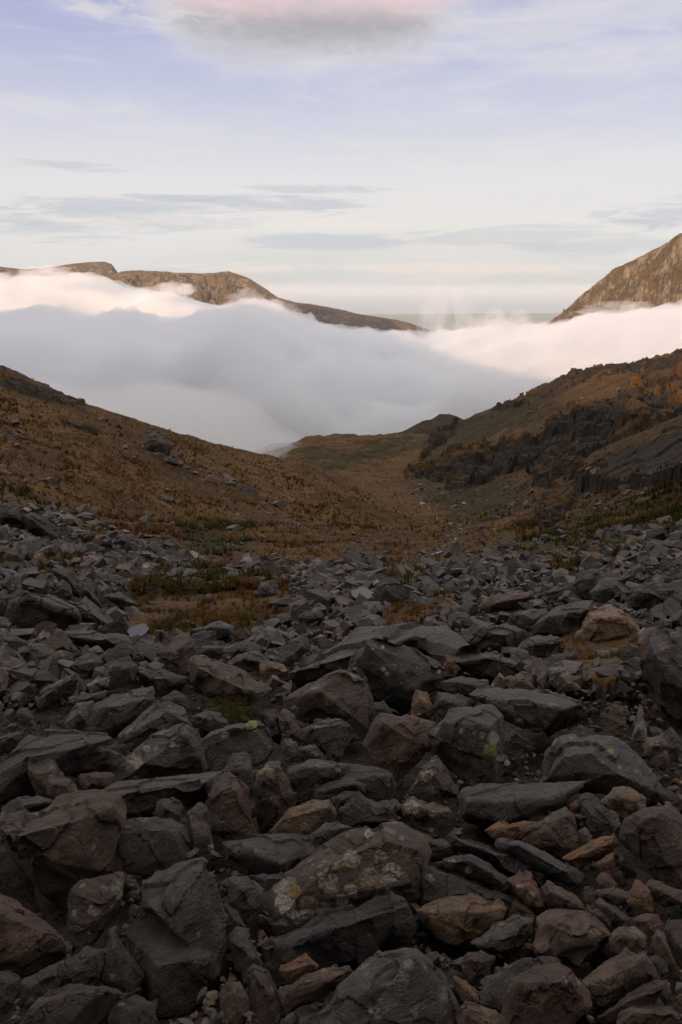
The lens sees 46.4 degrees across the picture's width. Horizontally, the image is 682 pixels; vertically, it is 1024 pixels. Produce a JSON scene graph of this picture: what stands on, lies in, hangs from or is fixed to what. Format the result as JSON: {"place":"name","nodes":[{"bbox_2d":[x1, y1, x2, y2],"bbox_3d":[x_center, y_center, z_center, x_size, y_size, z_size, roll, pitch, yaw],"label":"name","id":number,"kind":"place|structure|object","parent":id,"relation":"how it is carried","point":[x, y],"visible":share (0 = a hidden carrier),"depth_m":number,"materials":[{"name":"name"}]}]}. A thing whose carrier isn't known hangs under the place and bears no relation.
{"place":"outdoors","nodes":[
{"label":"outdoors","id":0,"kind":"place"},
{"bbox_2d":[0,262,117,390],"bbox_3d":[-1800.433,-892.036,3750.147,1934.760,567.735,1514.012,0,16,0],"label":"hill","id":1,"kind":"structure","parent":0,"point":[45,312],"depth_m":3641.83,"materials":[{"name":"white"}]},
{"bbox_2d":[62,270,386,451],"bbox_3d":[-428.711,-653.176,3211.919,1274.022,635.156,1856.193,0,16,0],"label":"hill","id":2,"kind":"structure","parent":0,"point":[231,359],"depth_m":3038.55,"materials":[{"name":"white"}]},
{"bbox_2d":[26,552,645,723],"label":"grass","id":3,"kind":"structure","parent":0,"point":[205,617],"depth_m":17.02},
{"bbox_2d":[0,348,681,1023],"bbox_3d":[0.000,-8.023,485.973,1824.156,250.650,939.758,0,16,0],"label":"ground","id":4,"kind":"structure","parent":0,"point":[588,422],"depth_m":73.60,"materials":[{"name":"plant"}]},
{"bbox_2d":[0,970,20,1020],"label":"boulder","id":5,"kind":"object","parent":4,"relation":"on","point":[10,981],"visible":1,"depth_m":3.94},
{"bbox_2d":[0,893,66,978],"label":"boulder","id":6,"kind":"object","parent":4,"relation":"on","point":[31,943],"visible":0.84,"depth_m":4.33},
{"bbox_2d":[22,512,55,540],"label":"boulder","id":7,"kind":"object","parent":4,"relation":"on","point":[37,525],"visible":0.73,"depth_m":34.88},
{"bbox_2d":[4,589,81,630],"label":"boulder","id":8,"kind":"object","parent":4,"relation":"on","point":[26,609],"visible":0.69,"depth_m":15.12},
{"bbox_2d":[27,758,64,798],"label":"boulder","id":9,"kind":"object","parent":4,"relation":"on","point":[39,773],"visible":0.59,"depth_m":6.78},
{"bbox_2d":[0,729,111,804],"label":"boulder","id":10,"kind":"object","parent":4,"relation":"on","point":[68,752],"visible":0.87,"depth_m":7.15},
{"bbox_2d":[0,789,126,922],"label":"boulder","id":11,"kind":"object","parent":4,"relation":"on","point":[59,847],"visible":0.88,"depth_m":5.28,"materials":[{"name":"stone"}]},
{"bbox_2d":[20,983,128,1023],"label":"boulder","id":12,"kind":"object","parent":4,"relation":"on","point":[78,1003],"visible":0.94,"depth_m":3.80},
{"bbox_2d":[62,946,104,985],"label":"boulder","id":13,"kind":"object","parent":4,"relation":"on","point":[84,966],"visible":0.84,"depth_m":4.25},
{"bbox_2d":[69,596,112,630],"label":"flat boulder","id":14,"kind":"object","parent":4,"relation":"on","point":[91,612],"visible":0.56,"depth_m":15.76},
{"bbox_2d":[67,871,124,947],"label":"boulder","id":15,"kind":"object","parent":4,"relation":"on","point":[93,904],"visible":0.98,"depth_m":4.78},
{"bbox_2d":[70,745,124,778],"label":"boulder","id":16,"kind":"object","parent":4,"relation":"on","point":[104,758],"visible":0.51,"depth_m":7.37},
{"bbox_2d":[65,630,134,651],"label":"flat boulder","id":17,"kind":"object","parent":4,"relation":"on","point":[93,638],"visible":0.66,"depth_m":13.37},
{"bbox_2d":[63,686,154,737],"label":"boulder","id":18,"kind":"object","parent":4,"relation":"on","point":[114,715],"visible":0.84,"depth_m":8.76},
{"bbox_2d":[100,656,137,690],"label":"boulder","id":19,"kind":"object","parent":4,"relation":"on","point":[121,672],"visible":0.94,"depth_m":10.99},
{"bbox_2d":[102,994,157,1023],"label":"boulder","id":20,"kind":"object","parent":4,"relation":"on","point":[135,1009],"visible":0.99,"depth_m":3.96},
{"bbox_2d":[117,817,189,876],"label":"boulder","id":21,"kind":"object","parent":4,"relation":"on","point":[150,846],"visible":0.85,"depth_m":5.71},
{"bbox_2d":[117,701,198,752],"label":"boulder","id":22,"kind":"object","parent":4,"relation":"on","point":[145,725],"visible":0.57,"depth_m":8.34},
{"bbox_2d":[112,723,207,783],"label":"boulder","id":23,"kind":"object","parent":4,"relation":"on","point":[177,750],"visible":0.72,"depth_m":7.48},
{"bbox_2d":[153,797,189,837],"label":"boulder","id":24,"kind":"object","parent":4,"relation":"on","point":[171,808],"visible":0.59,"depth_m":6.24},
{"bbox_2d":[121,857,228,1018],"bbox_3d":[-0.994,2.492,4.777,0.609,0.876,0.974,-8,18,-28],"label":"boulder","id":25,"kind":"object","parent":4,"relation":"on","point":[173,937],"visible":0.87,"depth_m":4.48,"materials":[{"name":"stone"}]},
{"bbox_2d":[157,632,196,684],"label":"boulder","id":26,"kind":"object","parent":4,"relation":"on","point":[176,653],"visible":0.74,"depth_m":11.90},
{"bbox_2d":[188,655,271,705],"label":"boulder","id":27,"kind":"object","parent":4,"relation":"on","point":[213,679],"visible":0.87,"depth_m":10.71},
{"bbox_2d":[205,771,256,839],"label":"boulder","id":28,"kind":"object","parent":4,"relation":"on","point":[228,804],"visible":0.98,"depth_m":6.42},
{"bbox_2d":[224,960,242,983],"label":"stone","id":29,"kind":"object","parent":4,"relation":"on","point":[229,964],"visible":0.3,"depth_m":4.60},
{"bbox_2d":[228,926,262,987],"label":"stone","id":30,"kind":"object","parent":29,"relation":"on","point":[245,957],"visible":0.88,"depth_m":4.49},
{"bbox_2d":[219,981,249,1023],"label":"boulder","id":31,"kind":"object","parent":4,"relation":"on","point":[234,1003],"visible":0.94,"depth_m":4.07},
{"bbox_2d":[221,751,253,796],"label":"boulder","id":32,"kind":"object","parent":4,"relation":"on","point":[238,765],"visible":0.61,"depth_m":7.27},
{"bbox_2d":[202,720,273,771],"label":"boulder","id":33,"kind":"object","parent":4,"relation":"on","point":[252,739],"visible":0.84,"depth_m":8.17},
{"bbox_2d":[227,876,263,924],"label":"boulder","id":34,"kind":"object","parent":4,"relation":"on","point":[245,897],"visible":0.86,"depth_m":5.06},
{"bbox_2d":[252,761,296,833],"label":"boulder","id":35,"kind":"object","parent":4,"relation":"on","point":[275,795],"visible":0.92,"depth_m":6.75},
{"bbox_2d":[277,708,302,745],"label":"boulder","id":36,"kind":"object","parent":4,"relation":"on","point":[289,727],"visible":0.86,"depth_m":8.66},
{"bbox_2d":[272,633,310,666],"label":"boulder","id":37,"kind":"object","parent":4,"relation":"on","point":[293,650],"visible":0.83,"depth_m":12.92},
{"bbox_2d":[286,759,352,805],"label":"boulder","id":38,"kind":"object","parent":4,"relation":"on","point":[305,777],"visible":0.62,"depth_m":7.09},
{"bbox_2d":[300,718,351,762],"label":"boulder","id":39,"kind":"object","parent":4,"relation":"on","point":[330,738],"visible":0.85,"depth_m":8.33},
{"bbox_2d":[282,669,373,742],"bbox_3d":[-0.150,2.314,9.692,1.146,0.848,1.045,0,16,0],"label":"boulder","id":40,"kind":"object","parent":4,"relation":"on","point":[346,696],"visible":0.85,"depth_m":9.34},
{"bbox_2d":[309,822,351,845],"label":"boulder","id":41,"kind":"object","parent":4,"relation":"on","point":[323,834],"visible":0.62,"depth_m":6.04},
{"bbox_2d":[256,891,416,989],"bbox_3d":[-0.068,2.605,4.905,0.954,0.570,0.543,-7,17,-23],"label":"flat boulder","id":42,"kind":"object","parent":4,"relation":"on","point":[350,935],"visible":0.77,"depth_m":4.72,"materials":[{"name":"stone"}]},
{"bbox_2d":[310,778,366,800],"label":"boulder","id":43,"kind":"object","parent":4,"relation":"on","point":[327,791],"visible":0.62,"depth_m":6.93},
{"bbox_2d":[0,523,681,600],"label":"scree","id":44,"kind":"structure","parent":4,"relation":"on","point":[103,575],"depth_m":26.55,"materials":[{"name":"stone"}]},
{"bbox_2d":[0,582,681,702],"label":"scree","id":45,"kind":"structure","parent":4,"relation":"on","point":[272,637],"depth_m":14.18,"materials":[{"name":"stone"}]},
{"bbox_2d":[288,619,480,686],"bbox_3d":[0.684,2.283,13.580,3.058,1.680,3.526,0,16,0],"label":"flat boulder","id":46,"kind":"object","parent":45,"relation":"on","point":[427,638],"visible":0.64,"depth_m":12.35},
{"bbox_2d":[0,662,681,1023],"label":"scree","id":47,"kind":"structure","parent":4,"relation":"on","point":[649,706],"depth_m":5.44,"materials":[{"name":"stone"}]},
{"bbox_2d":[0,796,53,817],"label":"flat boulder","id":48,"kind":"object","parent":47,"relation":"on","point":[32,804],"visible":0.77,"depth_m":6.24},
{"bbox_2d":[17,961,65,1007],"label":"flat boulder","id":49,"kind":"object","parent":47,"relation":"on","point":[36,986],"visible":0.81,"depth_m":4.05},
{"bbox_2d":[35,673,77,710],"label":"flat boulder","id":50,"kind":"object","parent":47,"relation":"on","point":[48,696],"visible":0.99,"depth_m":9.64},
{"bbox_2d":[100,927,144,997],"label":"boulder","id":51,"kind":"object","parent":47,"relation":"on","point":[122,971],"visible":0.9,"depth_m":4.32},
{"bbox_2d":[185,801,214,836],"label":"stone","id":52,"kind":"object","parent":47,"relation":"on","point":[186,811],"visible":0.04,"depth_m":6.68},
{"bbox_2d":[102,771,222,819],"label":"flat boulder","id":53,"kind":"object","parent":52,"relation":"on","point":[141,797],"visible":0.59,"depth_m":6.69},
{"bbox_2d":[187,802,213,860],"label":"stone","id":54,"kind":"object","parent":47,"relation":"on","point":[200,833],"visible":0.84,"depth_m":5.93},
{"bbox_2d":[247,964,281,1023],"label":"boulder","id":55,"kind":"object","parent":47,"relation":"on","point":[265,1005],"visible":0.95,"depth_m":4.15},
{"bbox_2d":[221,833,319,874],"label":"flat boulder","id":56,"kind":"object","parent":47,"relation":"on","point":[267,854],"visible":0.9,"depth_m":5.77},
{"bbox_2d":[270,799,336,834],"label":"boulder","id":57,"kind":"object","parent":56,"relation":"on","point":[309,817],"visible":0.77,"depth_m":6.32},
{"bbox_2d":[278,965,352,1016],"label":"flat boulder","id":58,"kind":"object","parent":47,"relation":"on","point":[308,989],"visible":0.9,"depth_m":4.22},
{"bbox_2d":[279,953,317,981],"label":"stone","id":59,"kind":"object","parent":58,"relation":"on","point":[299,966],"visible":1,"depth_m":4.14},
{"bbox_2d":[446,969,474,1005],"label":"stone","id":60,"kind":"object","parent":47,"relation":"on","point":[450,974],"visible":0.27,"depth_m":4.46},
{"bbox_2d":[460,950,495,980],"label":"boulder","id":61,"kind":"object","parent":60,"relation":"on","point":[474,965],"visible":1,"depth_m":4.38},
{"bbox_2d":[420,864,525,918],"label":"flat boulder","id":62,"kind":"object","parent":47,"relation":"on","point":[436,883],"visible":0.62,"depth_m":5.20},
{"bbox_2d":[434,854,510,892],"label":"flat boulder","id":63,"kind":"object","parent":62,"relation":"on","point":[471,867],"visible":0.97,"depth_m":5.30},
{"bbox_2d":[507,870,546,912],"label":"flat boulder","id":64,"kind":"object","parent":62,"relation":"on","point":[526,890],"visible":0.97,"depth_m":5.08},
{"bbox_2d":[447,834,555,886],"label":"flat boulder","id":65,"kind":"object","parent":47,"relation":"on","point":[499,861],"visible":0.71,"depth_m":5.56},
{"bbox_2d":[485,820,534,841],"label":"stone","id":66,"kind":"object","parent":47,"relation":"on","point":[499,829],"visible":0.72,"depth_m":6.04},
{"bbox_2d":[478,956,560,1011],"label":"boulder","id":67,"kind":"object","parent":47,"relation":"on","point":[494,988],"visible":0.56,"depth_m":4.24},
{"bbox_2d":[459,778,589,826],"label":"flat boulder","id":68,"kind":"object","parent":47,"relation":"on","point":[485,804],"visible":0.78,"depth_m":6.40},
{"bbox_2d":[494,838,583,886],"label":"flat boulder","id":69,"kind":"object","parent":47,"relation":"on","point":[544,863],"visible":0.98,"depth_m":5.48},
{"bbox_2d":[519,807,579,856],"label":"boulder","id":70,"kind":"object","parent":47,"relation":"on","point":[554,832],"visible":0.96,"depth_m":5.82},
{"bbox_2d":[562,833,618,868],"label":"stone","id":71,"kind":"object","parent":47,"relation":"on","point":[589,852],"visible":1,"depth_m":5.56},
{"bbox_2d":[582,948,659,1012],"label":"flat boulder","id":72,"kind":"object","parent":47,"relation":"on","point":[611,981],"visible":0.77,"depth_m":4.11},
{"bbox_2d":[608,926,646,954],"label":"boulder","id":73,"kind":"object","parent":47,"relation":"on","point":[630,938],"visible":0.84,"depth_m":4.48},
{"bbox_2d":[589,979,670,1023],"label":"flat boulder","id":74,"kind":"object","parent":47,"relation":"on","point":[650,992],"visible":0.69,"depth_m":3.96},
{"bbox_2d":[616,1004,681,1023],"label":"flat boulder","id":75,"kind":"object","parent":74,"relation":"on","point":[646,1014],"visible":0.94,"depth_m":3.84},
{"bbox_2d":[0,370,681,540],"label":"scree","id":76,"kind":"structure","parent":4,"relation":"on","point":[150,513],"depth_m":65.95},
{"bbox_2d":[1,505,681,595],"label":"grass","id":77,"kind":"structure","parent":4,"relation":"on","point":[141,582],"depth_m":35.55,"materials":[{"name":"plant"}]},
{"bbox_2d":[258,821,431,936],"bbox_3d":[0.030,2.544,5.601,1.211,0.851,0.972,0,16,0],"label":"boulder","id":78,"kind":"object","parent":4,"relation":"on","point":[357,867],"visible":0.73,"depth_m":5.24,"materials":[{"name":"stone"}]},
{"bbox_2d":[337,763,396,801],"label":"boulder","id":79,"kind":"object","parent":4,"relation":"on","point":[380,783],"visible":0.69,"depth_m":7.05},
{"bbox_2d":[360,823,380,828],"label":"stone","id":80,"kind":"object","parent":4,"relation":"on","point":[372,826],"visible":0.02,"depth_m":6.63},
{"bbox_2d":[336,791,388,826],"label":"boulder","id":81,"kind":"object","parent":80,"relation":"on","point":[358,809],"visible":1,"depth_m":6.43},
{"bbox_2d":[292,948,459,1023],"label":"boulder","id":82,"kind":"object","parent":4,"relation":"on","point":[404,986],"visible":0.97,"depth_m":3.99,"materials":[{"name":"stone"}]},
{"bbox_2d":[373,577,406,605],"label":"boulder","id":83,"kind":"object","parent":4,"relation":"on","point":[389,589],"visible":0.69,"depth_m":20.48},
{"bbox_2d":[347,635,445,706],"bbox_3d":[0.851,2.293,11.453,1.362,1.098,1.110,7,17,23],"label":"boulder","id":84,"kind":"object","parent":4,"relation":"on","point":[388,672],"visible":0.88,"depth_m":11.07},
{"bbox_2d":[362,713,436,790],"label":"boulder","id":85,"kind":"object","parent":4,"relation":"on","point":[398,747],"visible":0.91,"depth_m":7.90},
{"bbox_2d":[400,795,451,832],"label":"boulder","id":86,"kind":"object","parent":4,"relation":"on","point":[423,816],"visible":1,"depth_m":6.39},
{"bbox_2d":[408,755,458,803],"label":"boulder","id":87,"kind":"object","parent":4,"relation":"on","point":[434,782],"visible":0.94,"depth_m":7.04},
{"bbox_2d":[433,692,474,722],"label":"boulder","id":88,"kind":"object","parent":4,"relation":"on","point":[445,702],"visible":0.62,"depth_m":9.46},
{"bbox_2d":[416,893,506,945],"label":"boulder","id":89,"kind":"object","parent":4,"relation":"on","point":[458,920],"visible":0.98,"depth_m":4.86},
{"bbox_2d":[429,704,510,785],"bbox_3d":[1.369,2.343,8.188,0.800,0.841,1.070,8,18,28],"label":"boulder","id":90,"kind":"object","parent":4,"relation":"on","point":[466,745],"visible":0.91,"depth_m":7.75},
{"bbox_2d":[429,652,518,678],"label":"flat boulder","id":91,"kind":"object","parent":4,"relation":"on","point":[490,665],"visible":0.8,"depth_m":11.79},
{"bbox_2d":[456,1001,508,1023],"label":"boulder","id":92,"kind":"object","parent":4,"relation":"on","point":[471,1013],"visible":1,"depth_m":3.95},
{"bbox_2d":[461,621,526,649],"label":"flat boulder","id":93,"kind":"object","parent":4,"relation":"on","point":[486,635],"visible":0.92,"depth_m":14.34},
{"bbox_2d":[471,914,534,955],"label":"boulder","id":94,"kind":"object","parent":4,"relation":"on","point":[507,936],"visible":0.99,"depth_m":4.63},
{"bbox_2d":[479,589,536,612],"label":"boulder","id":95,"kind":"object","parent":4,"relation":"on","point":[505,601],"visible":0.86,"depth_m":18.80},
{"bbox_2d":[502,724,532,773],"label":"stone","id":96,"kind":"object","parent":4,"relation":"on","point":[520,741],"visible":0.54,"depth_m":8.59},
{"bbox_2d":[469,685,587,737],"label":"flat boulder","id":97,"kind":"object","parent":4,"relation":"on","point":[549,713],"visible":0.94,"depth_m":8.96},
{"bbox_2d":[518,634,564,657],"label":"boulder","id":98,"kind":"object","parent":4,"relation":"on","point":[538,646],"visible":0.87,"depth_m":12.86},
{"bbox_2d":[501,962,591,1023],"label":"boulder","id":99,"kind":"object","parent":4,"relation":"on","point":[554,993],"visible":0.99,"depth_m":3.94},
{"bbox_2d":[531,600,592,636],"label":"boulder","id":100,"kind":"object","parent":4,"relation":"on","point":[561,621],"visible":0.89,"depth_m":14.92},
{"bbox_2d":[546,665,579,691],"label":"stone","id":101,"kind":"object","parent":4,"relation":"on","point":[560,675],"visible":1,"depth_m":10.62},
{"bbox_2d":[541,880,588,911],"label":"flat boulder","id":102,"kind":"object","parent":4,"relation":"on","point":[555,896],"visible":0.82,"depth_m":4.97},
{"bbox_2d":[533,908,610,967],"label":"boulder","id":103,"kind":"object","parent":4,"relation":"on","point":[575,938],"visible":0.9,"depth_m":4.52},
{"bbox_2d":[572,567,598,599],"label":"boulder","id":104,"kind":"object","parent":4,"relation":"on","point":[584,582],"visible":0.83,"depth_m":19.66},
{"bbox_2d":[577,793,620,837],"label":"boulder","id":105,"kind":"object","parent":4,"relation":"on","point":[601,820],"visible":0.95,"depth_m":6.09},
{"bbox_2d":[539,733,672,805],"bbox_3d":[2.356,2.382,7.439,1.045,0.687,1.137,0,16,0],"label":"boulder","id":106,"kind":"object","parent":4,"relation":"on","point":[605,765],"visible":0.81,"depth_m":7.07,"materials":[{"name":"stone"}]},
{"bbox_2d":[574,604,639,641],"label":"boulder","id":107,"kind":"object","parent":4,"relation":"on","point":[607,622],"visible":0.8,"depth_m":13.28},
{"bbox_2d":[601,786,646,818],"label":"boulder","id":108,"kind":"object","parent":4,"relation":"on","point":[622,802],"visible":0.8,"depth_m":6.31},
{"bbox_2d":[626,880,653,913],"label":"stone","id":109,"kind":"object","parent":4,"relation":"on","point":[639,898],"visible":1,"depth_m":4.86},
{"bbox_2d":[624,582,674,608],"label":"boulder","id":110,"kind":"object","parent":4,"relation":"on","point":[648,595],"visible":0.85,"depth_m":16.52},
{"bbox_2d":[619,804,681,889],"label":"boulder","id":111,"kind":"object","parent":4,"relation":"on","point":[651,838],"visible":0.99,"depth_m":5.41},
{"bbox_2d":[644,735,669,767],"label":"boulder","id":112,"kind":"object","parent":4,"relation":"on","point":[656,751],"visible":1,"depth_m":7.46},
{"bbox_2d":[639,628,681,724],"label":"boulder","id":113,"kind":"object","parent":4,"relation":"on","point":[660,663],"visible":1,"depth_m":9.63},
{"bbox_2d":[646,879,681,907],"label":"boulder","id":114,"kind":"object","parent":4,"relation":"on","point":[664,895],"visible":0.94,"depth_m":4.88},
{"bbox_2d":[652,930,679,980],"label":"flat boulder","id":115,"kind":"object","parent":4,"relation":"on","point":[662,949],"visible":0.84,"depth_m":4.29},
{"bbox_2d":[664,919,681,969],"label":"boulder","id":116,"kind":"object","parent":4,"relation":"on","point":[673,931],"visible":1,"depth_m":4.36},
{"bbox_2d":[0,0,681,292],"label":"sky","id":117,"kind":"structure","parent":0,"point":[284,146],"materials":[{"name":"blue"}]},
{"bbox_2d":[279,298,509,420],"bbox_3d":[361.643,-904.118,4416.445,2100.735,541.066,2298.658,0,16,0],"label":"cloud","id":118,"kind":"structure","parent":0,"point":[418,373],"depth_m":4057.83,"materials":[{"name":"white"}]},
{"bbox_2d":[272,293,582,313],"bbox_3d":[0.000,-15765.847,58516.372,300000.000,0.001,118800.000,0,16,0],"label":"sea","id":119,"kind":"structure","parent":0,"point":[408,303],"depth_m":36710.26,"materials":[{"name":"grey liquid"}]},
{"bbox_2d":[296,313,560,440],"bbox_3d":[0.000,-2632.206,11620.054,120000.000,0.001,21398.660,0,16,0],"label":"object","id":120,"kind":"structure","parent":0,"point":[501,336],"depth_m":10423.44,"materials":[{"name":"white"}]},
{"bbox_2d":[500,233,681,403],"bbox_3d":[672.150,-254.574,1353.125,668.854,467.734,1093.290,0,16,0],"label":"peak","id":121,"kind":"structure","parent":0,"point":[630,311],"depth_m":1385.41,"materials":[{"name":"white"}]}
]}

